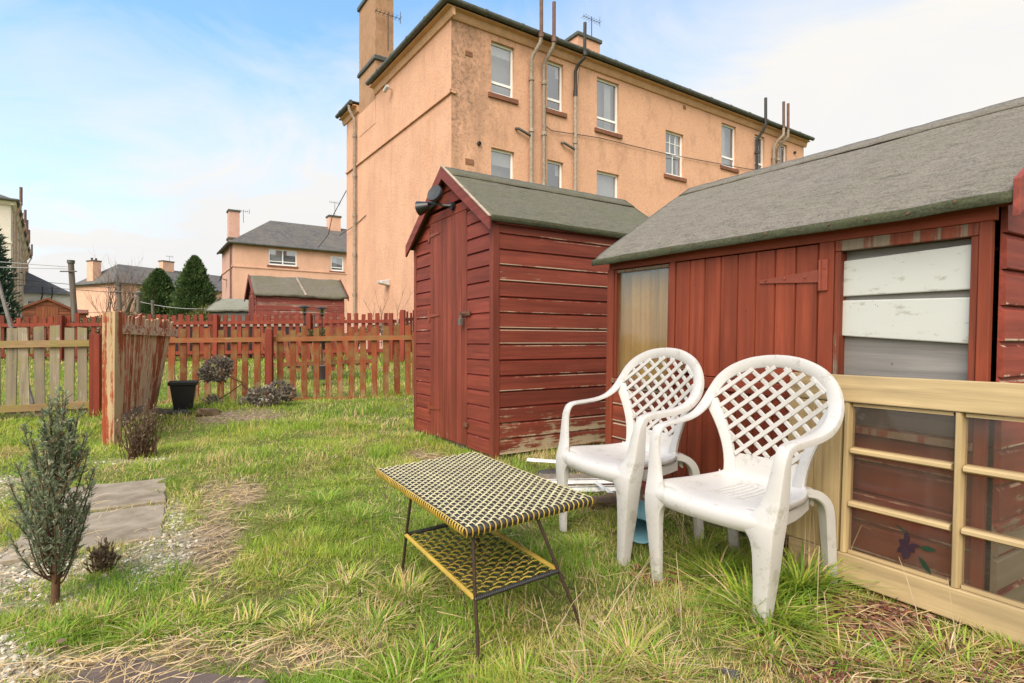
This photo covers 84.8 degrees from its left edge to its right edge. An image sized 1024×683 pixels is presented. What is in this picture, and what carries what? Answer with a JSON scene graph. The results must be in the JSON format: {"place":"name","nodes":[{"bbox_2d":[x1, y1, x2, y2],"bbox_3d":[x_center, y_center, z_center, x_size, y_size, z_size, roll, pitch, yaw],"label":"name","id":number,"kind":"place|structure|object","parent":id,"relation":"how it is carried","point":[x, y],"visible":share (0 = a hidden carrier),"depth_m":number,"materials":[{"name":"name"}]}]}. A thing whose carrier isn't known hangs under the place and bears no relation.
{"place":"outdoors","nodes":[
{"label":"outdoors","id":0,"kind":"place"},
{"bbox_2d":[0,346,1023,682],"bbox_3d":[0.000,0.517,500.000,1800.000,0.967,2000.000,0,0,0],"label":"ground","id":1,"kind":"structure","parent":0,"point":[206,536],"depth_m":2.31,"materials":[{"name":"green plant"}]},
{"bbox_2d":[0,228,24,340],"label":"conifer","id":2,"kind":"object","parent":1,"relation":"on","point":[7,291],"visible":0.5,"depth_m":17.28,"materials":[{"name":"green plant"}]},
{"bbox_2d":[0,187,32,321],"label":"tenement block","id":3,"kind":"structure","parent":1,"relation":"on","point":[14,225],"depth_m":35.51,"materials":[{"name":"beige paint"}]},
{"bbox_2d":[0,282,34,403],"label":"leaning stick","id":4,"kind":"object","parent":1,"relation":"on","point":[7,315],"visible":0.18,"depth_m":6.96,"materials":[{"name":"wood"}]},
{"bbox_2d":[0,325,88,415],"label":"picket fence","id":5,"kind":"object","parent":1,"relation":"on","point":[16,344],"visible":0.88,"depth_m":5.63,"materials":[{"name":"beige wood"}]},
{"bbox_2d":[20,298,70,339],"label":"garden shed","id":6,"kind":"structure","parent":1,"relation":"on","point":[44,308],"depth_m":26.34,"materials":[{"name":"brown wood"}]},
{"bbox_2d":[36,307,57,339],"bbox_3d":[-21.891,-0.785,26.413,0.789,1.670,0.014,0,0,-38],"label":"door","id":7,"kind":"structure","parent":6,"relation":"in","point":[42,312],"depth_m":26.39,"materials":[{"name":"orange wood"}]},
{"bbox_2d":[23,270,70,306],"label":"white house","id":8,"kind":"structure","parent":1,"relation":"on","point":[37,293],"depth_m":49.26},
{"bbox_2d":[2,385,98,604],"bbox_3d":[-1.640,0.551,1.998,0.278,0.799,0.269,0,0,20],"label":"juniper","id":9,"kind":"object","parent":1,"relation":"on","point":[56,473],"visible":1,"depth_m":1.96,"materials":[{"name":"green plant"}]},
{"bbox_2d":[0,313,101,362],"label":"picket fence","id":10,"kind":"object","parent":1,"relation":"on","point":[63,322],"visible":0.44,"depth_m":11.51,"materials":[{"name":"red wood"}]},
{"bbox_2d":[60,260,77,327],"bbox_3d":[-12.579,-0.972,15.989,0.482,2.695,0.209,0,0,0],"label":"clothes pole","id":11,"kind":"object","parent":1,"relation":"on","point":[71,271],"visible":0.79,"depth_m":15.94,"materials":[{"name":"grey metal"}]},
{"bbox_2d":[0,267,63,268],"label":"wire","id":12,"kind":"object","parent":11,"relation":"attached to","point":[37,268],"visible":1,"depth_m":15.93,"materials":[{"name":"grey metal"}]},
{"bbox_2d":[4,262,67,266],"bbox_3d":[-17.325,-2.540,14.250,9.985,0.838,0.018,0,0,-21],"label":"wire","id":13,"kind":"object","parent":11,"relation":"attached to","point":[35,264],"visible":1,"depth_m":15.72,"materials":[{"name":"grey metal"}]},
{"bbox_2d":[70,309,88,321],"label":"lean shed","id":14,"kind":"structure","parent":1,"relation":"on","point":[83,313],"depth_m":27.27,"materials":[{"name":"red wood"}]},
{"bbox_2d":[0,504,164,564],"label":"paving slab","id":15,"kind":"structure","parent":1,"relation":"on","point":[129,520],"depth_m":2.72,"materials":[{"name":"grey stone"}]},
{"bbox_2d":[89,334,101,416],"bbox_3d":[-4.300,0.385,5.790,0.090,0.930,0.090,0,0,-20],"label":"fence post","id":16,"kind":"object","parent":1,"relation":"on","point":[95,372],"visible":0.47,"depth_m":5.75,"materials":[{"name":"red wood"}]},
{"bbox_2d":[0,456,201,682],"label":"white gravel","id":17,"kind":"structure","parent":1,"relation":"on","point":[25,667],"depth_m":2.20,"materials":[{"name":"white gravel"}]},
{"bbox_2d":[83,537,121,573],"bbox_3d":[-1.640,0.853,2.237,0.119,0.145,0.112,0,0,0],"label":"heather","id":18,"kind":"object","parent":1,"relation":"on","point":[101,562],"visible":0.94,"depth_m":2.23,"materials":[{"name":"brown plant"}]},
{"bbox_2d":[30,311,184,350],"bbox_3d":[-11.094,-0.262,16.237,5.154,1.333,1.651,0,0,0],"label":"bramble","id":19,"kind":"object","parent":1,"relation":"on","point":[98,320],"visible":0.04,"depth_m":15.87,"materials":[{"name":"brown plant"}]},
{"bbox_2d":[61,477,166,511],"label":"paving slab","id":20,"kind":"structure","parent":1,"relation":"on","point":[132,493],"depth_m":3.26,"materials":[{"name":"grey concrete"}]},
{"bbox_2d":[77,615,151,652],"bbox_3d":[-1.241,0.927,1.812,0.268,0.037,0.274,0,0,0],"label":"weed","id":21,"kind":"object","parent":1,"relation":"on","point":[127,619],"visible":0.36,"depth_m":1.80,"materials":[{"name":"green plant"}]},
{"bbox_2d":[112,283,121,311],"bbox_3d":[-14.030,-0.944,19.989,0.340,2.293,0.198,0,0,0],"label":"clothes pole","id":22,"kind":"object","parent":1,"relation":"on","point":[119,301],"visible":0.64,"depth_m":19.94,"materials":[{"name":"grey metal"}]},
{"bbox_2d":[16,279,111,287],"bbox_3d":[-18.025,-2.350,16.500,10.594,0.918,0.018,0,0,-41],"label":"wire","id":23,"kind":"object","parent":22,"relation":"attached to","point":[63,283],"visible":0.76,"depth_m":18.93,"materials":[{"name":"grey metal"}]},
{"bbox_2d":[124,296,134,313],"bbox_3d":[-13.625,-1.075,19.800,0.924,1.017,0.100,0,0,28],"label":"timber brace","id":24,"kind":"object","parent":22,"relation":"attached to","point":[129,304],"visible":0.58,"depth_m":19.67,"materials":[{"name":"grey wood"}]},
{"bbox_2d":[83,256,153,316],"bbox_3d":[-15.183,-1.847,21.769,2.393,3.913,2.666,0,0,26],"label":"bare tree","id":25,"kind":"object","parent":1,"relation":"on","point":[124,294],"visible":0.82,"depth_m":21.53,"materials":[{"name":"brown plant"}]},
{"bbox_2d":[136,292,140,313],"bbox_3d":[-13.000,-0.755,19.500,0.150,1.910,0.150,0,0,0],"label":"clothes pole","id":26,"kind":"object","parent":1,"relation":"on","point":[138,294],"visible":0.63,"depth_m":19.45,"materials":[{"name":"grey metal"}]},
{"bbox_2d":[9,284,133,293],"bbox_3d":[-17.500,-2.000,16.000,11.403,0.718,0.018,0,0,-38],"label":"wire","id":27,"kind":"object","parent":26,"relation":"attached to","point":[76,289],"visible":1,"depth_m":18.57,"materials":[{"name":"grey metal"}]},
{"bbox_2d":[102,311,177,446],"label":"wooden gate","id":28,"kind":"structure","parent":1,"relation":"on","point":[134,351],"depth_m":5.11,"materials":[{"name":"brown wood"}]},
{"bbox_2d":[114,399,165,459],"bbox_3d":[-2.804,0.653,4.230,0.336,0.454,0.279,0,0,-26],"label":"heather","id":29,"kind":"object","parent":1,"relation":"on","point":[139,443],"visible":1,"depth_m":4.20,"materials":[{"name":"brown plant"}]},
{"bbox_2d":[76,256,221,330],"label":"stepped house","id":30,"kind":"structure","parent":1,"relation":"on","point":[83,301],"depth_m":67.50,"materials":[{"name":"orange paint"}]},
{"bbox_2d":[151,300,154,315],"bbox_3d":[-12.500,-0.620,19.500,0.125,1.640,0.125,0,0,0],"label":"clothes pole","id":31,"kind":"object","parent":1,"relation":"on","point":[152,306],"visible":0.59,"depth_m":19.46,"materials":[{"name":"grey metal"}]},
{"bbox_2d":[142,302,205,308],"bbox_3d":[-11.751,-1.268,19.500,2.503,0.282,0.018,0,0,0],"label":"wire","id":32,"kind":"object","parent":31,"relation":"attached to","point":[172,307],"visible":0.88,"depth_m":19.50,"materials":[{"name":"grey metal"}]},
{"bbox_2d":[132,268,176,317],"bbox_3d":[-19.042,-1.839,30.114,3.077,4.279,3.217,0,0,-30],"label":"conifer","id":33,"kind":"object","parent":1,"relation":"on","point":[158,283],"visible":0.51,"depth_m":29.45,"materials":[{"name":"green plant"}]},
{"bbox_2d":[149,407,173,415],"bbox_3d":[-3.792,0.809,6.147,0.715,0.128,0.485,3,-1,-6],"label":"flat stone","id":34,"kind":"object","parent":1,"relation":"on","point":[160,411],"visible":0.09,"depth_m":6.03,"materials":[{"name":"stone"}]},
{"bbox_2d":[62,657,266,682],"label":"paving slab","id":35,"kind":"structure","parent":1,"relation":"on","point":[206,678],"depth_m":1.54,"materials":[{"name":"grey stone"}]},
{"bbox_2d":[167,409,191,415],"bbox_3d":[-3.550,0.767,5.980,0.252,0.081,0.122,-2,1,-11],"label":"flat stone","id":36,"kind":"object","parent":1,"relation":"on","point":[184,411],"visible":0.66,"depth_m":5.95,"materials":[{"name":"grey stone"}]},
{"bbox_2d":[167,380,198,409],"bbox_3d":[-3.680,0.604,6.280,0.291,0.321,0.291,0,0,-27],"label":"planter","id":37,"kind":"object","parent":36,"relation":"on","point":[183,393],"visible":0.94,"depth_m":6.18,"materials":[{"name":"black plastic"}]},
{"bbox_2d":[163,254,220,319],"bbox_3d":[-17.002,-2.185,30.021,3.221,4.970,3.210,0,0,-31],"label":"conifer","id":38,"kind":"object","parent":1,"relation":"on","point":[194,287],"visible":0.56,"depth_m":29.51,"materials":[{"name":"green plant"}]},
{"bbox_2d":[177,304,210,320],"bbox_3d":[-8.210,-0.316,15.045,1.518,1.341,1.020,0,0,0],"label":"hedge","id":39,"kind":"object","parent":1,"relation":"on","point":[196,311],"visible":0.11,"depth_m":14.73,"materials":[{"name":"green plant"}]},
{"bbox_2d":[194,408,221,416],"bbox_3d":[-3.252,0.766,5.999,0.252,0.112,0.200,6,-7,-23],"label":"flat stone","id":40,"kind":"object","parent":1,"relation":"on","point":[207,412],"visible":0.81,"depth_m":5.92,"materials":[{"name":"stone"}]},
{"bbox_2d":[205,298,248,320],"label":"garden shed","id":41,"kind":"structure","parent":1,"relation":"on","point":[228,307],"depth_m":14.21,"materials":[{"name":"grey fabric"}]},
{"bbox_2d":[176,324,324,355],"bbox_3d":[-6.021,-0.035,13.140,3.260,0.730,1.230,0,0,-2],"label":"picket fence","id":42,"kind":"object","parent":1,"relation":"on","point":[251,330],"visible":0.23,"depth_m":12.54,"materials":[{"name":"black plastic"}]},
{"bbox_2d":[134,313,396,361],"bbox_3d":[-5.247,-0.059,11.701,5.608,1.097,0.142,0,0,-3],"label":"picket fence","id":43,"kind":"object","parent":1,"relation":"on","point":[214,322],"visible":0.48,"depth_m":11.74,"materials":[{"name":"red wood"}]},
{"bbox_2d":[254,607,307,625],"bbox_3d":[-0.738,0.935,1.872,0.258,0.035,0.270,0,0,-38],"label":"weed","id":44,"kind":"object","parent":1,"relation":"on","point":[287,613],"visible":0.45,"depth_m":1.92,"materials":[{"name":"green plant"}]},
{"bbox_2d":[216,201,346,332],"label":"stepped house","id":45,"kind":"structure","parent":1,"relation":"on","point":[277,249],"depth_m":42.75,"materials":[{"name":"orange paint"}]},
{"bbox_2d":[267,249,297,268],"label":"window","id":46,"kind":"structure","parent":45,"relation":"in","point":[285,258],"depth_m":41.97,"materials":[{"name":"white glass"}]},
{"bbox_2d":[329,256,344,272],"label":"window","id":47,"kind":"structure","parent":45,"relation":"in","point":[336,262],"depth_m":44.26,"materials":[{"name":"white glass"}]},
{"bbox_2d":[160,325,413,402],"bbox_3d":[-2.223,0.319,7.209,4.299,1.102,0.147,0,0,-8],"label":"picket fence","id":48,"kind":"object","parent":1,"relation":"on","point":[269,339],"visible":0.48,"depth_m":7.19,"materials":[{"name":"brown wood"}]},
{"bbox_2d":[244,274,348,357],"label":"garden shed","id":49,"kind":"structure","parent":1,"relation":"on","point":[272,296],"depth_m":13.28,"materials":[{"name":"red wood"}]},
{"bbox_2d":[249,296,253,320],"bbox_3d":[-6.125,-0.350,13.192,0.014,1.400,0.699,0,0,-32],"label":"door","id":50,"kind":"structure","parent":49,"relation":"in","point":[251,300],"depth_m":13.18,"materials":[{"name":"red wood"}]},
{"bbox_2d":[299,306,309,325],"bbox_3d":[-3.330,-0.022,9.000,0.176,1.105,0.172,0,0,0],"label":"solar lamp","id":51,"kind":"object","parent":1,"relation":"on","point":[304,314],"visible":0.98,"depth_m":8.98,"materials":[{"name":"black plastic"}]},
{"bbox_2d":[299,328,312,342],"bbox_3d":[-3.248,-0.103,8.881,0.257,0.267,0.238,0,0,0],"label":"hanging pot","id":52,"kind":"object","parent":51,"relation":"hanging from","point":[310,333],"visible":0.4,"depth_m":8.86,"materials":[{"name":"black plastic"}]},
{"bbox_2d":[261,328,371,373],"bbox_3d":[-3.235,0.148,9.355,1.789,0.784,0.051,0,-10,-14],"label":"broken fence panel","id":53,"kind":"object","parent":1,"relation":"on","point":[310,363],"visible":0.34,"depth_m":9.35,"materials":[{"name":"red wood"}]},
{"bbox_2d":[312,365,324,379],"bbox_3d":[-3.000,0.482,8.750,0.260,0.215,0.256,0,0,0],"label":"flower pot","id":54,"kind":"object","parent":1,"relation":"on","point":[321,372],"visible":0.52,"depth_m":8.67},
{"bbox_2d":[316,307,326,364],"bbox_3d":[-3.050,-0.013,9.000,0.176,1.085,0.172,0,0,0],"label":"solar lamp","id":55,"kind":"object","parent":1,"relation":"on","point":[322,315],"visible":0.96,"depth_m":9.00,"materials":[{"name":"black plastic"}]},
{"bbox_2d":[319,328,324,342],"bbox_3d":[-3.001,-0.099,8.881,0.242,0.258,0.239,0,0,34],"label":"hanging pot","id":56,"kind":"object","parent":55,"relation":"hanging from","point":[320,330],"visible":0.37,"depth_m":8.84,"materials":[{"name":"black plastic"}]},
{"bbox_2d":[358,322,412,347],"bbox_3d":[-3.001,-0.153,14.550,2.660,0.816,0.620,0,0,0],"label":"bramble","id":57,"kind":"object","parent":1,"relation":"on","point":[380,330],"visible":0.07,"depth_m":14.48,"materials":[{"name":"brown plant"}]},
{"bbox_2d":[363,290,410,345],"bbox_3d":[-2.963,-0.690,13.994,1.402,1.588,0.696,0,0,16],"label":"bare shrub","id":58,"kind":"object","parent":1,"relation":"on","point":[382,313],"visible":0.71,"depth_m":14.03,"materials":[{"name":"brown plant"}]},
{"bbox_2d":[398,310,413,361],"bbox_3d":[-2.002,-0.197,12.788,0.142,1.244,2.474,0,0,14],"label":"picket fence","id":59,"kind":"object","parent":1,"relation":"on","point":[403,319],"visible":0.34,"depth_m":11.60,"materials":[{"name":"red wood"}]},
{"bbox_2d":[0,405,955,678],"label":"fallen leaves","id":60,"kind":"object","parent":1,"relation":"on","point":[358,593],"visible":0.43,"depth_m":1.84,"materials":[{"name":"brown plant"}]},
{"bbox_2d":[376,452,592,663],"bbox_3d":[-0.136,0.750,2.129,0.482,0.442,0.940,-4,2,-30],"label":"cane table","id":61,"kind":"object","parent":1,"relation":"on","point":[470,494],"visible":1,"depth_m":1.94,"materials":[{"name":"yellow wicker"}]},
{"bbox_2d":[0,433,1023,682],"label":"fallen straw","id":62,"kind":"object","parent":1,"relation":"on","point":[138,645],"visible":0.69,"depth_m":1.66,"materials":[{"name":"beige plant"}]},
{"bbox_2d":[405,165,648,458],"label":"garden shed","id":63,"kind":"structure","parent":1,"relation":"on","point":[510,312],"depth_m":4.27,"materials":[{"name":"red wood"}]},
{"bbox_2d":[415,185,455,215],"bbox_3d":[-0.627,-1.135,4.484,0.408,0.204,0.130,0,0,39],"label":"security light","id":64,"kind":"object","parent":63,"relation":"attached to","point":[435,194],"visible":1,"depth_m":4.44,"materials":[{"name":"black plastic"}]},
{"bbox_2d":[428,210,469,444],"bbox_3d":[-0.525,-0.106,4.501,0.058,1.788,0.765,0,0,-32],"label":"door","id":65,"kind":"structure","parent":63,"relation":"in","point":[447,237],"depth_m":4.50,"materials":[{"name":"red wood"}]},
{"bbox_2d":[536,468,577,475],"bbox_3d":[0.303,0.881,3.623,0.399,0.113,0.202,0,-3,-29],"label":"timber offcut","id":66,"kind":"object","parent":1,"relation":"on","point":[548,471],"visible":0.12,"depth_m":3.59,"materials":[{"name":"grey wood"}]},
{"bbox_2d":[527,458,555,462],"bbox_3d":[0.359,0.778,3.608,0.565,0.023,0.007,-1,-30,23],"label":"trim strip","id":67,"kind":"object","parent":66,"relation":"on","point":[540,460],"depth_m":3.68,"materials":[{"name":"white wood"}]},
{"bbox_2d":[318,0,814,348],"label":"tenement block","id":68,"kind":"structure","parent":1,"relation":"on","point":[462,85],"depth_m":17.01,"materials":[{"name":"orange paint"}]},
{"bbox_2d":[491,148,511,178],"bbox_3d":[-0.338,-4.465,15.213,1.345,1.990,0.450,0,0,-34],"label":"window","id":69,"kind":"structure","parent":68,"relation":"in","point":[501,161],"depth_m":15.34,"materials":[{"name":"grey glass"}]},
{"bbox_2d":[488,42,518,104],"bbox_3d":[-0.338,-7.305,15.213,1.345,1.990,0.450,0,0,-34],"label":"window","id":70,"kind":"structure","parent":68,"relation":"in","point":[501,56],"depth_m":15.36,"materials":[{"name":"grey glass"}]},
{"bbox_2d":[547,161,560,187],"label":"window","id":71,"kind":"structure","parent":68,"relation":"in","point":[553,168],"depth_m":16.46,"materials":[{"name":"grey glass"}]},
{"bbox_2d":[546,61,566,117],"bbox_3d":[1.154,-7.325,16.230,1.190,1.990,0.450,0,0,-34],"label":"window","id":72,"kind":"structure","parent":68,"relation":"in","point":[553,70],"depth_m":16.44,"materials":[{"name":"grey glass"}]},
{"bbox_2d":[597,171,616,197],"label":"window","id":73,"kind":"structure","parent":68,"relation":"in","point":[606,183],"depth_m":17.48,"materials":[{"name":"grey glass"}]},
{"bbox_2d":[594,78,622,138],"bbox_3d":[2.866,-7.260,17.394,1.530,2.160,0.450,0,0,-34],"label":"window","id":74,"kind":"structure","parent":68,"relation":"in","point":[606,91],"depth_m":17.57,"materials":[{"name":"grey glass"}]},
{"bbox_2d":[664,131,686,182],"bbox_3d":[5.425,-6.350,19.131,1.520,2.080,0.450,0,0,-34],"label":"window","id":75,"kind":"structure","parent":68,"relation":"in","point":[673,141],"depth_m":19.33,"materials":[{"name":"grey glass"}]},
{"bbox_2d":[720,124,738,172],"bbox_3d":[7.915,-7.215,20.822,1.480,2.170,0.450,0,0,-34],"label":"window","id":76,"kind":"structure","parent":68,"relation":"in","point":[727,131],"depth_m":21.17,"materials":[{"name":"grey glass"}]},
{"bbox_2d":[755,136,761,168],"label":"window","id":77,"kind":"structure","parent":68,"relation":"in","point":[760,139],"depth_m":22.06,"materials":[{"name":"white plastic"}]},
{"bbox_2d":[778,144,784,162],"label":"window","id":78,"kind":"structure","parent":68,"relation":"in","point":[778,144],"depth_m":22.94,"materials":[{"name":"white plastic"}]},
{"bbox_2d":[538,474,594,478],"bbox_3d":[0.432,0.821,3.380,0.550,0.021,0.080,-2,8,8],"label":"timber offcut","id":79,"kind":"object","parent":1,"relation":"on","point":[570,476],"visible":0.23,"depth_m":3.38,"materials":[{"name":"grey wood"}]},
{"bbox_2d":[547,478,613,484],"bbox_3d":[0.444,0.812,3.255,0.616,0.031,0.013,-3,-30,8],"label":"trim strip","id":80,"kind":"object","parent":1,"relation":"on","point":[584,481],"depth_m":3.26,"materials":[{"name":"white wood"}]},
{"bbox_2d":[568,485,615,491],"bbox_3d":[0.469,0.829,3.154,0.626,0.035,0.015,-3,-30,7],"label":"trim strip","id":81,"kind":"object","parent":1,"relation":"on","point":[612,488],"depth_m":3.16,"materials":[{"name":"white wood"}]},
{"bbox_2d":[583,492,616,510],"bbox_3d":[0.496,0.861,2.978,0.277,0.091,0.204,2,-2,-17],"label":"stone","id":82,"kind":"object","parent":1,"relation":"on","point":[606,500],"visible":0.33,"depth_m":2.90,"materials":[{"name":"stone"}]},
{"bbox_2d":[595,481,613,492],"bbox_3d":[0.543,0.826,3.048,0.007,0.018,0.261,38,-7,-39],"label":"trim strip","id":83,"kind":"object","parent":1,"relation":"on","point":[602,487],"depth_m":3.10,"materials":[{"name":"white plastic"}]},
{"bbox_2d":[556,348,703,565],"bbox_3d":[0.543,0.472,2.587,0.519,0.859,0.580,-3,2,-29],"label":"plastic armchair","id":84,"kind":"object","parent":1,"relation":"on","point":[622,465],"visible":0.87,"depth_m":2.53,"materials":[{"name":"white plastic"}]},
{"bbox_2d":[633,501,648,543],"bbox_3d":[0.579,0.796,2.497,0.142,0.142,0.146,0,21,23],"label":"bucket","id":85,"kind":"object","parent":1,"relation":"on","point":[640,534],"visible":0.41,"depth_m":2.49,"materials":[{"name":"blue plastic"}]},
{"bbox_2d":[489,506,969,681],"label":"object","id":86,"kind":"object","parent":1,"relation":"on","point":[628,603],"visible":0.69,"depth_m":1.69,"materials":[{"name":"green plant"}]},
{"bbox_2d":[716,668,744,680],"bbox_3d":[0.604,0.920,1.547,0.077,0.028,0.036,5,-3,29],"label":"stone","id":87,"kind":"object","parent":1,"relation":"on","point":[730,672],"visible":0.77,"depth_m":1.54,"materials":[{"name":"grey stone"}]},
{"bbox_2d":[645,355,844,627],"bbox_3d":[0.851,0.498,2.074,0.519,0.859,0.580,-5,3,-33],"label":"plastic armchair","id":88,"kind":"object","parent":1,"relation":"on","point":[762,503],"visible":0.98,"depth_m":2.05,"materials":[{"name":"white plastic"}]},
{"bbox_2d":[576,537,1023,682],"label":"red chippings","id":89,"kind":"object","parent":1,"relation":"on","point":[897,610],"visible":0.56,"depth_m":1.63,"materials":[{"name":"brown gravel"}]},
{"bbox_2d":[592,97,1023,601],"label":"playhouse","id":90,"kind":"object","parent":1,"relation":"on","point":[900,253],"visible":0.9,"depth_m":2.11,"materials":[{"name":"brown wood"}]},
{"bbox_2d":[611,263,678,388],"bbox_3d":[0.729,-0.071,3.088,0.091,0.675,0.464,0,1,-30],"label":"window","id":91,"kind":"structure","parent":90,"relation":"in","point":[641,306],"depth_m":3.15,"materials":[{"name":"beige glass"}]},
{"bbox_2d":[673,373,808,546],"bbox_3d":[1.018,0.507,2.523,0.033,0.670,0.785,0,1,-30],"label":"lower door","id":92,"kind":"structure","parent":90,"relation":"in","point":[700,440],"depth_m":2.63,"materials":[{"name":"brown wood"}]},
{"bbox_2d":[675,245,828,382],"bbox_3d":[1.004,-0.111,2.496,0.081,0.557,0.783,0,1,-30],"label":"upper door","id":93,"kind":"structure","parent":90,"relation":"in","point":[730,310],"depth_m":2.47,"materials":[{"name":"brown wood"}]},
{"bbox_2d":[833,223,979,450],"bbox_3d":[1.358,-0.020,1.965,0.070,0.718,0.459,0,1,-30],"label":"boarded window","id":94,"kind":"structure","parent":90,"relation":"in","point":[904,311],"depth_m":1.95,"materials":[{"name":"grey wood"}]},
{"bbox_2d":[786,372,1023,645],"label":"window frame","id":95,"kind":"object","parent":1,"relation":"on","point":[830,475],"depth_m":1.83,"materials":[{"name":"beige wood"}]},
{"bbox_2d":[0,0,1023,291],"label":"sky","id":96,"kind":"structure","parent":0,"point":[130,129],"materials":[{"name":"blue"}]}
]}

